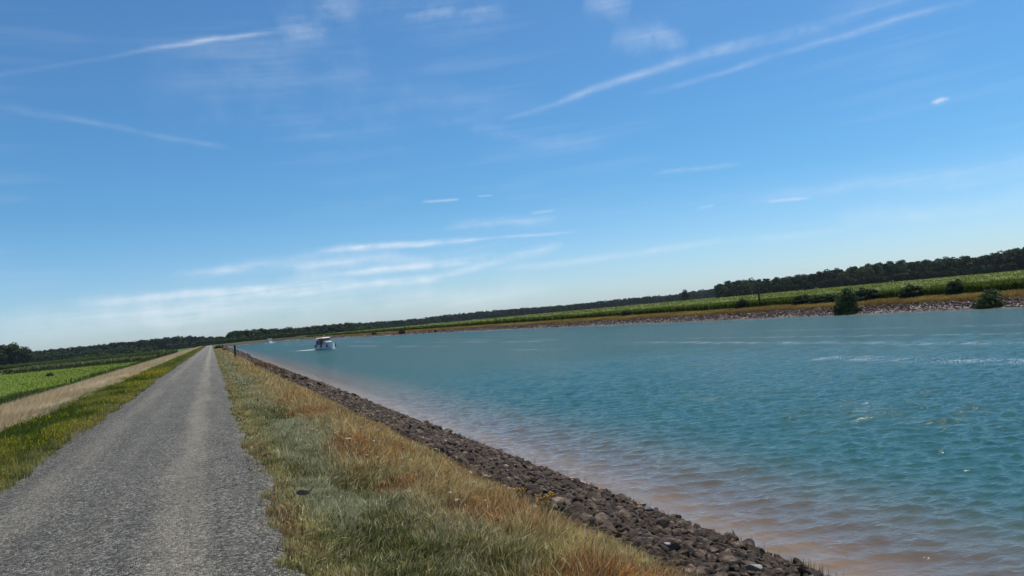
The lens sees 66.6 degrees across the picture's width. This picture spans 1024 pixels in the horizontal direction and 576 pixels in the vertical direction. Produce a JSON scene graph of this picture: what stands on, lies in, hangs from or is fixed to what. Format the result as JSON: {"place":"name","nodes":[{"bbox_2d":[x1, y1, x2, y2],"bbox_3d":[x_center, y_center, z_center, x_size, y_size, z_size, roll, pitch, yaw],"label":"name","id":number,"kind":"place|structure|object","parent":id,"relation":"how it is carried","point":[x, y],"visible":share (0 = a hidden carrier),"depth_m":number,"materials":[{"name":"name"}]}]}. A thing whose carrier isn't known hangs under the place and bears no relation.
{"place":"outdoors","nodes":[
{"label":"outdoors","id":0,"kind":"place"},
{"bbox_2d":[0,346,201,431],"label":"straw grass","id":1,"kind":"structure","parent":0,"point":[12,411],"depth_m":35.31,"materials":[{"name":"plant"}]},
{"bbox_2d":[0,346,205,493],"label":"flower verge grass","id":2,"kind":"structure","parent":0,"point":[18,459],"depth_m":17.95,"materials":[{"name":"plant"}]},
{"bbox_2d":[0,368,171,483],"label":"yellow flowers","id":3,"kind":"object","parent":2,"relation":"on","point":[143,373],"visible":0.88,"depth_m":18.80,"materials":[{"name":"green plant"}]},
{"bbox_2d":[0,345,306,575],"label":"gravel path","id":4,"kind":"structure","parent":0,"point":[156,479],"depth_m":8.21,"materials":[{"name":"gravel"}]},
{"bbox_2d":[212,344,699,575],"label":"verge grass","id":5,"kind":"structure","parent":0,"point":[509,533],"depth_m":6.96,"materials":[{"name":"plant"}]},
{"bbox_2d":[0,280,1021,575],"bbox_3d":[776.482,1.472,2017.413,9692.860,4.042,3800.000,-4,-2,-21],"label":"ground","id":6,"kind":"structure","parent":0,"point":[838,550],"depth_m":13.91,"materials":[{"name":"soil"}]},
{"bbox_2d":[0,344,8,364],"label":"tree","id":7,"kind":"object","parent":6,"relation":"on","point":[4,361],"visible":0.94,"depth_m":478.11,"materials":[{"name":"green plant"}]},
{"bbox_2d":[6,344,21,363],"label":"tree","id":8,"kind":"object","parent":6,"relation":"on","point":[18,356],"visible":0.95,"depth_m":481.90,"materials":[{"name":"green plant"}]},
{"bbox_2d":[7,345,22,363],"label":"tree","id":9,"kind":"object","parent":6,"relation":"on","point":[11,356],"visible":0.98,"depth_m":481.40,"materials":[{"name":"green plant"}]},
{"bbox_2d":[20,348,33,362],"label":"tree","id":10,"kind":"object","parent":6,"relation":"on","point":[26,355],"visible":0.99,"depth_m":486.02,"materials":[{"name":"green plant"}]},
{"bbox_2d":[0,361,143,396],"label":"field crop","id":11,"kind":"object","parent":6,"relation":"on","point":[67,373],"visible":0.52,"depth_m":155.37,"materials":[{"name":"green plant"}]},
{"bbox_2d":[0,356,157,405],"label":"field edge weeds","id":12,"kind":"object","parent":6,"relation":"on","point":[13,397],"visible":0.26,"depth_m":78.87,"materials":[{"name":"green plant"}]},
{"bbox_2d":[0,349,177,374],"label":"maize crop","id":13,"kind":"object","parent":6,"relation":"on","point":[66,363],"visible":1,"depth_m":245.78,"materials":[{"name":"green plant"}]},
{"bbox_2d":[137,348,152,352],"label":"shrub","id":14,"kind":"object","parent":6,"relation":"on","point":[146,349],"visible":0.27,"depth_m":423.21,"materials":[{"name":"green plant"}]},
{"bbox_2d":[151,338,159,349],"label":"tree","id":15,"kind":"object","parent":6,"relation":"on","point":[155,342],"visible":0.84,"depth_m":814.91,"materials":[{"name":"green plant"}]},
{"bbox_2d":[156,339,163,349],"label":"tree","id":16,"kind":"object","parent":6,"relation":"on","point":[160,341],"visible":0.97,"depth_m":817.29,"materials":[{"name":"green plant"}]},
{"bbox_2d":[296,490,309,494],"bbox_3d":[-1.944,1.900,7.244,0.132,0.042,0.042,-3,-1,15],"label":"debris","id":17,"kind":"object","parent":6,"relation":"on","point":[302,492],"visible":1,"depth_m":7.24,"materials":[{"name":"stone"}]},
{"bbox_2d":[432,441,445,451],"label":"stone","id":18,"kind":"object","parent":6,"relation":"on","point":[440,446],"visible":0.64,"depth_m":13.45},
{"bbox_2d":[455,455,466,462],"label":"stone","id":19,"kind":"object","parent":6,"relation":"on","point":[459,458],"visible":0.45,"depth_m":12.00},
{"bbox_2d":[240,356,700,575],"bbox_3d":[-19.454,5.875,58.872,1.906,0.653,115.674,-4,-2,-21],"label":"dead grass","id":20,"kind":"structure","parent":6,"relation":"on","point":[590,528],"depth_m":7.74,"materials":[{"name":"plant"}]},
{"bbox_2d":[220,345,829,575],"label":"riprap","id":21,"kind":"object","parent":6,"relation":"on","point":[491,459],"visible":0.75,"depth_m":13.44,"materials":[{"name":"stone"}]},
{"bbox_2d":[644,506,654,510],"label":"pale stone","id":22,"kind":"object","parent":21,"relation":"on","point":[648,508],"visible":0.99,"depth_m":11.38,"materials":[{"name":"stone"}]},
{"bbox_2d":[744,564,763,570],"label":"pale stone","id":23,"kind":"object","parent":21,"relation":"on","point":[754,567],"visible":1,"depth_m":7.08,"materials":[{"name":"stone"}]},
{"bbox_2d":[30,257,1020,361],"bbox_3d":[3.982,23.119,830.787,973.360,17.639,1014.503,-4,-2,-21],"label":"forest","id":24,"kind":"object","parent":6,"relation":"on","point":[776,288],"visible":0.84,"depth_m":770.75,"materials":[{"name":"green plant"}]},
{"bbox_2d":[522,483,546,493],"bbox_3d":[0.254,2.539,9.699,0.313,0.202,0.210,-7,-2,35],"label":"stone","id":25,"kind":"object","parent":6,"relation":"on","point":[535,488],"visible":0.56,"depth_m":9.68,"materials":[{"name":"stone"}]},
{"bbox_2d":[536,478,548,483],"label":"stone","id":26,"kind":"object","parent":6,"relation":"on","point":[541,480],"visible":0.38,"depth_m":11.77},
{"bbox_2d":[535,491,553,516],"bbox_3d":[0.307,2.016,7.124,0.179,0.294,0.149,-5,-2,-1],"label":"ragwort","id":27,"kind":"object","parent":6,"relation":"on","point":[545,497],"visible":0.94,"depth_m":7.11,"materials":[{"name":"plant"}]},
{"bbox_2d":[249,360,844,575],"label":"bank weeds","id":28,"kind":"object","parent":6,"relation":"on","point":[809,563],"visible":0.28,"depth_m":9.35,"materials":[{"name":"green plant"}]},
{"bbox_2d":[565,498,588,514],"bbox_3d":[0.697,2.501,8.735,0.493,0.249,0.333,-5,-2,-12],"label":"stone","id":29,"kind":"object","parent":6,"relation":"on","point":[575,505],"visible":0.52,"depth_m":8.66,"materials":[{"name":"stone"}]},
{"bbox_2d":[582,516,595,527],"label":"stone","id":30,"kind":"object","parent":6,"relation":"on","point":[591,520],"visible":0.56,"depth_m":7.99,"materials":[{"name":"stone"}]},
{"bbox_2d":[595,512,613,524],"bbox_3d":[0.968,2.498,8.263,0.208,0.167,0.262,-5,14,16],"label":"stone","id":31,"kind":"object","parent":6,"relation":"on","point":[602,515],"visible":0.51,"depth_m":8.26,"materials":[{"name":"stone"}]},
{"bbox_2d":[613,521,622,528],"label":"stone","id":32,"kind":"object","parent":6,"relation":"on","point":[616,524],"visible":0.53,"depth_m":8.27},
{"bbox_2d":[615,495,630,499],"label":"stone","id":33,"kind":"object","parent":6,"relation":"on","point":[623,497],"visible":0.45,"depth_m":12.93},
{"bbox_2d":[618,526,630,532],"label":"stone","id":34,"kind":"object","parent":6,"relation":"on","point":[623,528],"visible":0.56,"depth_m":8.16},
{"bbox_2d":[618,510,631,517],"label":"stone","id":35,"kind":"object","parent":6,"relation":"on","point":[625,513],"visible":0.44,"depth_m":9.71,"materials":[{"name":"stone"}]},
{"bbox_2d":[623,522,635,528],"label":"stone","id":36,"kind":"object","parent":6,"relation":"on","point":[631,525],"visible":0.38,"depth_m":8.70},
{"bbox_2d":[627,531,636,538],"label":"stone","id":37,"kind":"object","parent":6,"relation":"on","point":[631,534],"visible":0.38,"depth_m":7.83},
{"bbox_2d":[630,537,644,546],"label":"stone","id":38,"kind":"object","parent":6,"relation":"on","point":[637,540],"visible":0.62,"depth_m":7.30,"materials":[{"name":"stone"}]},
{"bbox_2d":[638,528,651,535],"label":"stone","id":39,"kind":"object","parent":6,"relation":"on","point":[642,530],"visible":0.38,"depth_m":8.30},
{"bbox_2d":[647,548,658,554],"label":"stone","id":40,"kind":"object","parent":6,"relation":"on","point":[652,551],"visible":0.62,"depth_m":6.92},
{"bbox_2d":[285,296,1023,340],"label":"riprap","id":41,"kind":"object","parent":6,"relation":"on","point":[938,306],"visible":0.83,"depth_m":105.98,"materials":[{"name":"stone"}]},
{"bbox_2d":[297,270,1023,337],"bbox_3d":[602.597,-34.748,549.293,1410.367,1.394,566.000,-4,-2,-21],"label":"maize field","id":42,"kind":"structure","parent":6,"relation":"on","point":[833,291],"depth_m":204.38,"materials":[{"name":"plant"}]},
{"bbox_2d":[650,525,670,535],"bbox_3d":[1.604,2.691,8.489,0.260,0.172,0.316,39,-8,-28],"label":"stone","id":43,"kind":"object","parent":6,"relation":"on","point":[656,529],"visible":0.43,"depth_m":8.41,"materials":[{"name":"stone"}]},
{"bbox_2d":[654,518,669,528],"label":"stone","id":44,"kind":"object","parent":6,"relation":"on","point":[663,523],"visible":0.7,"depth_m":9.73,"materials":[{"name":"stone"}]},
{"bbox_2d":[657,544,669,552],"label":"stone","id":45,"kind":"object","parent":6,"relation":"on","point":[666,549],"visible":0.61,"depth_m":7.34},
{"bbox_2d":[310,288,1023,337],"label":"bank grass","id":46,"kind":"structure","parent":6,"relation":"on","point":[973,295],"depth_m":109.20,"materials":[{"name":"plant"}]},
{"bbox_2d":[656,537,681,550],"bbox_3d":[1.508,2.505,7.610,0.266,0.168,0.216,-5,-2,-5],"label":"stone","id":47,"kind":"object","parent":6,"relation":"on","point":[676,544],"visible":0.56,"depth_m":7.52,"materials":[{"name":"stone"}]},
{"bbox_2d":[666,551,677,556],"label":"stone","id":48,"kind":"object","parent":6,"relation":"on","point":[671,553],"visible":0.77,"depth_m":7.07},
{"bbox_2d":[678,550,690,556],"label":"stone","id":49,"kind":"object","parent":6,"relation":"on","point":[684,552],"visible":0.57,"depth_m":7.31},
{"bbox_2d":[680,289,689,300],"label":"lone tree","id":50,"kind":"object","parent":6,"relation":"on","point":[685,295],"visible":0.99,"depth_m":545.38,"materials":[{"name":"green plant"}]},
{"bbox_2d":[680,559,694,566],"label":"stone","id":51,"kind":"object","parent":6,"relation":"on","point":[685,563],"visible":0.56,"depth_m":6.69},
{"bbox_2d":[682,543,693,551],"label":"stone","id":52,"kind":"object","parent":6,"relation":"on","point":[689,548],"visible":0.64,"depth_m":7.89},
{"bbox_2d":[685,540,696,547],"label":"stone","id":53,"kind":"object","parent":6,"relation":"on","point":[693,543],"visible":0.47,"depth_m":8.40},
{"bbox_2d":[691,568,705,575],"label":"stone","id":54,"kind":"object","parent":6,"relation":"on","point":[701,571],"visible":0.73,"depth_m":6.30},
{"bbox_2d":[693,552,705,559],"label":"stone","id":55,"kind":"object","parent":6,"relation":"on","point":[698,555],"visible":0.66,"depth_m":7.47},
{"bbox_2d":[696,549,709,556],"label":"stone","id":56,"kind":"object","parent":6,"relation":"on","point":[704,553],"visible":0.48,"depth_m":7.65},
{"bbox_2d":[698,545,711,552],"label":"stone","id":57,"kind":"object","parent":6,"relation":"on","point":[704,547],"visible":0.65,"depth_m":8.28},
{"bbox_2d":[702,567,717,573],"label":"stone","id":58,"kind":"object","parent":6,"relation":"on","point":[709,570],"visible":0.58,"depth_m":6.40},
{"bbox_2d":[704,529,723,539],"bbox_3d":[2.579,3.204,9.976,0.238,0.200,0.228,-10,21,-15],"label":"stone","id":59,"kind":"object","parent":6,"relation":"on","point":[710,533],"visible":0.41,"depth_m":9.94,"materials":[{"name":"stone"}]},
{"bbox_2d":[714,285,721,295],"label":"tree","id":60,"kind":"object","parent":6,"relation":"on","point":[717,287],"visible":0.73,"depth_m":482.17,"materials":[{"name":"green plant"}]},
{"bbox_2d":[714,571,727,575],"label":"stone","id":61,"kind":"object","parent":6,"relation":"on","point":[722,573],"visible":1,"depth_m":6.29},
{"bbox_2d":[720,286,728,296],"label":"tree","id":62,"kind":"object","parent":6,"relation":"on","point":[723,289],"visible":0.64,"depth_m":483.12,"materials":[{"name":"green plant"}]},
{"bbox_2d":[720,564,729,571],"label":"stone","id":63,"kind":"object","parent":6,"relation":"on","point":[725,567],"visible":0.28,"depth_m":7.03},
{"bbox_2d":[722,548,733,554],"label":"stone","id":64,"kind":"object","parent":6,"relation":"on","point":[730,550],"visible":0.3,"depth_m":8.44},
{"bbox_2d":[716,552,741,565],"bbox_3d":[2.062,2.607,7.398,0.241,0.172,0.260,-13,-2,13],"label":"stone","id":65,"kind":"object","parent":6,"relation":"on","point":[728,558],"visible":0.68,"depth_m":7.35,"materials":[{"name":"stone"}]},
{"bbox_2d":[725,530,738,541],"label":"stone","id":66,"kind":"object","parent":6,"relation":"on","point":[729,534],"visible":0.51,"depth_m":10.52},
{"bbox_2d":[734,280,743,294],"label":"tree","id":67,"kind":"object","parent":6,"relation":"on","point":[738,286],"visible":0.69,"depth_m":481.41,"materials":[{"name":"green plant"}]},
{"bbox_2d":[735,299,748,308],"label":"shrub","id":68,"kind":"object","parent":6,"relation":"on","point":[740,303],"visible":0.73,"depth_m":116.81,"materials":[{"name":"green plant"}]},
{"bbox_2d":[742,538,754,547],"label":"stone","id":69,"kind":"object","parent":6,"relation":"on","point":[748,540],"visible":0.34,"depth_m":10.12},
{"bbox_2d":[744,283,753,293],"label":"tree","id":70,"kind":"object","parent":6,"relation":"on","point":[748,285],"visible":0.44,"depth_m":478.23,"materials":[{"name":"green plant"}]},
{"bbox_2d":[745,553,757,559],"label":"stone","id":71,"kind":"object","parent":6,"relation":"on","point":[747,555],"visible":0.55,"depth_m":8.72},
{"bbox_2d":[762,569,775,575],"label":"stone","id":72,"kind":"object","parent":6,"relation":"on","point":[766,572],"visible":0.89,"depth_m":7.43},
{"bbox_2d":[772,568,783,574],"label":"stone","id":73,"kind":"object","parent":6,"relation":"on","point":[779,570],"visible":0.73,"depth_m":7.79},
{"bbox_2d":[784,278,791,290],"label":"tree","id":74,"kind":"object","parent":6,"relation":"on","point":[787,281],"visible":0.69,"depth_m":465.98,"materials":[{"name":"green plant"}]},
{"bbox_2d":[788,567,798,574],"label":"stone","id":75,"kind":"object","parent":6,"relation":"on","point":[793,570],"visible":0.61,"depth_m":7.99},
{"bbox_2d":[793,275,802,289],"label":"tree","id":76,"kind":"object","parent":6,"relation":"on","point":[797,280],"visible":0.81,"depth_m":475.21,"materials":[{"name":"green plant"}]},
{"bbox_2d":[789,557,806,568],"bbox_3d":[3.388,3.310,9.310,0.251,0.172,0.394,-6,-2,11],"label":"stone","id":77,"kind":"object","parent":6,"relation":"on","point":[796,560],"visible":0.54,"depth_m":9.28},
{"bbox_2d":[789,567,811,575],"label":"stone","id":78,"kind":"object","parent":6,"relation":"on","point":[802,570],"visible":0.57,"depth_m":8.44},
{"bbox_2d":[791,294,811,304],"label":"shrub","id":79,"kind":"object","parent":6,"relation":"on","point":[803,299],"visible":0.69,"depth_m":104.99,"materials":[{"name":"green plant"}]},
{"bbox_2d":[809,273,816,286],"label":"tree","id":80,"kind":"object","parent":6,"relation":"on","point":[813,277],"visible":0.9,"depth_m":461.31,"materials":[{"name":"green plant"}]},
{"bbox_2d":[808,295,823,303],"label":"shrub","id":81,"kind":"object","parent":6,"relation":"on","point":[815,299],"visible":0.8,"depth_m":102.46,"materials":[{"name":"green plant"}]},
{"bbox_2d":[816,272,824,281],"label":"tree","id":82,"kind":"object","parent":6,"relation":"on","point":[819,276],"visible":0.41,"depth_m":467.88,"materials":[{"name":"green plant"}]},
{"bbox_2d":[822,271,833,280],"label":"tree","id":83,"kind":"object","parent":6,"relation":"on","point":[827,274],"visible":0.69,"depth_m":455.88,"materials":[{"name":"green plant"}]},
{"bbox_2d":[824,294,837,302],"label":"shrub","id":84,"kind":"object","parent":6,"relation":"on","point":[828,298],"visible":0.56,"depth_m":100.37,"materials":[{"name":"green plant"}]},
{"bbox_2d":[836,271,851,279],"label":"tree","id":85,"kind":"object","parent":6,"relation":"on","point":[844,274],"visible":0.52,"depth_m":453.79,"materials":[{"name":"green plant"}]},
{"bbox_2d":[832,286,863,314],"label":"shrub","id":86,"kind":"object","parent":6,"relation":"on","point":[847,305],"visible":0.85,"depth_m":87.31,"materials":[{"name":"green plant"}]},
{"bbox_2d":[853,267,866,278],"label":"tree","id":87,"kind":"object","parent":6,"relation":"on","point":[857,275],"visible":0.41,"depth_m":452.04,"materials":[{"name":"green plant"}]},
{"bbox_2d":[855,287,879,300],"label":"shrub","id":88,"kind":"object","parent":6,"relation":"on","point":[864,294],"visible":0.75,"depth_m":94.39,"materials":[{"name":"green plant"}]},
{"bbox_2d":[861,267,875,281],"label":"tree","id":89,"kind":"object","parent":6,"relation":"on","point":[869,270],"visible":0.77,"depth_m":446.93,"materials":[{"name":"green plant"}]},
{"bbox_2d":[869,264,878,277],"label":"tree","id":90,"kind":"object","parent":6,"relation":"on","point":[874,267],"visible":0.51,"depth_m":451.23,"materials":[{"name":"green plant"}]},
{"bbox_2d":[872,264,886,279],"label":"tree","id":91,"kind":"object","parent":6,"relation":"on","point":[880,271],"visible":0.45,"depth_m":451.46,"materials":[{"name":"green plant"}]},
{"bbox_2d":[885,264,897,281],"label":"tree","id":92,"kind":"object","parent":6,"relation":"on","point":[891,270],"visible":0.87,"depth_m":447.09,"materials":[{"name":"green plant"}]},
{"bbox_2d":[895,263,910,279],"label":"tree","id":93,"kind":"object","parent":6,"relation":"on","point":[902,268],"visible":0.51,"depth_m":450.90,"materials":[{"name":"green plant"}]},
{"bbox_2d":[897,284,924,297],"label":"shrub","id":94,"kind":"object","parent":6,"relation":"on","point":[909,290],"visible":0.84,"depth_m":88.50,"materials":[{"name":"green plant"}]},
{"bbox_2d":[907,262,916,270],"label":"tree","id":95,"kind":"object","parent":6,"relation":"on","point":[911,267],"visible":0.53,"depth_m":444.73,"materials":[{"name":"green plant"}]},
{"bbox_2d":[917,263,927,273],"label":"tree","id":96,"kind":"object","parent":6,"relation":"on","point":[922,268],"visible":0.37,"depth_m":437.02,"materials":[{"name":"green plant"}]},
{"bbox_2d":[928,260,937,271],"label":"tree","id":97,"kind":"object","parent":6,"relation":"on","point":[931,268],"visible":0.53,"depth_m":438.61,"materials":[{"name":"green plant"}]},
{"bbox_2d":[933,261,943,271],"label":"tree","id":98,"kind":"object","parent":6,"relation":"on","point":[938,264],"visible":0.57,"depth_m":433.68,"materials":[{"name":"green plant"}]},
{"bbox_2d":[941,257,957,272],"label":"tree","id":99,"kind":"object","parent":6,"relation":"on","point":[949,263],"visible":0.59,"depth_m":432.97,"materials":[{"name":"green plant"}]},
{"bbox_2d":[944,278,964,294],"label":"shrub","id":100,"kind":"object","parent":6,"relation":"on","point":[953,287],"visible":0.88,"depth_m":83.52,"materials":[{"name":"green plant"}]},
{"bbox_2d":[953,260,962,274],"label":"tree","id":101,"kind":"object","parent":6,"relation":"on","point":[955,262],"visible":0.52,"depth_m":430.12,"materials":[{"name":"green plant"}]},
{"bbox_2d":[956,256,973,270],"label":"tree","id":102,"kind":"object","parent":6,"relation":"on","point":[965,262],"visible":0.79,"depth_m":428.10,"materials":[{"name":"green plant"}]},
{"bbox_2d":[978,257,989,264],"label":"tree","id":103,"kind":"object","parent":6,"relation":"on","point":[983,260],"visible":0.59,"depth_m":422.99,"materials":[{"name":"green plant"}]},
{"bbox_2d":[971,288,1006,308],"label":"shrub","id":104,"kind":"object","parent":6,"relation":"on","point":[987,299],"visible":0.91,"depth_m":71.45,"materials":[{"name":"green plant"}]},
{"bbox_2d":[988,256,995,265],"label":"tree","id":105,"kind":"object","parent":6,"relation":"on","point":[992,259],"visible":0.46,"depth_m":424.84,"materials":[{"name":"green plant"}]},
{"bbox_2d":[994,253,1007,265],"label":"tree","id":106,"kind":"object","parent":6,"relation":"on","point":[998,261],"visible":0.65,"depth_m":417.43,"materials":[{"name":"green plant"}]},
{"bbox_2d":[1005,250,1019,265],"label":"tree","id":107,"kind":"object","parent":6,"relation":"on","point":[1010,257],"visible":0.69,"depth_m":416.06,"materials":[{"name":"green plant"}]},
{"bbox_2d":[1015,249,1023,269],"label":"tree","id":108,"kind":"object","parent":6,"relation":"on","point":[1020,266],"visible":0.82,"depth_m":415.24,"materials":[{"name":"green plant"}]},
{"bbox_2d":[1019,247,1023,266],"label":"tree","id":109,"kind":"object","parent":6,"relation":"on","point":[1021,260],"visible":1,"depth_m":411.03,"materials":[{"name":"green plant"}]},
{"bbox_2d":[0,0,1023,350],"label":"sky","id":110,"kind":"structure","parent":0,"point":[169,168],"materials":[{"name":"blue"}]},
{"bbox_2d":[229,307,1023,575],"bbox_3d":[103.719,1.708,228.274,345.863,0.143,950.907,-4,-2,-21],"label":"water","id":111,"kind":"structure","parent":0,"point":[905,429],"depth_m":24.73,"materials":[{"name":"liquid"}]},
{"bbox_2d":[315,337,335,349],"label":"cabin cruiser","id":112,"kind":"object","parent":111,"relation":"on","point":[327,344],"visible":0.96,"depth_m":150.38,"materials":[{"name":"white plastic"}]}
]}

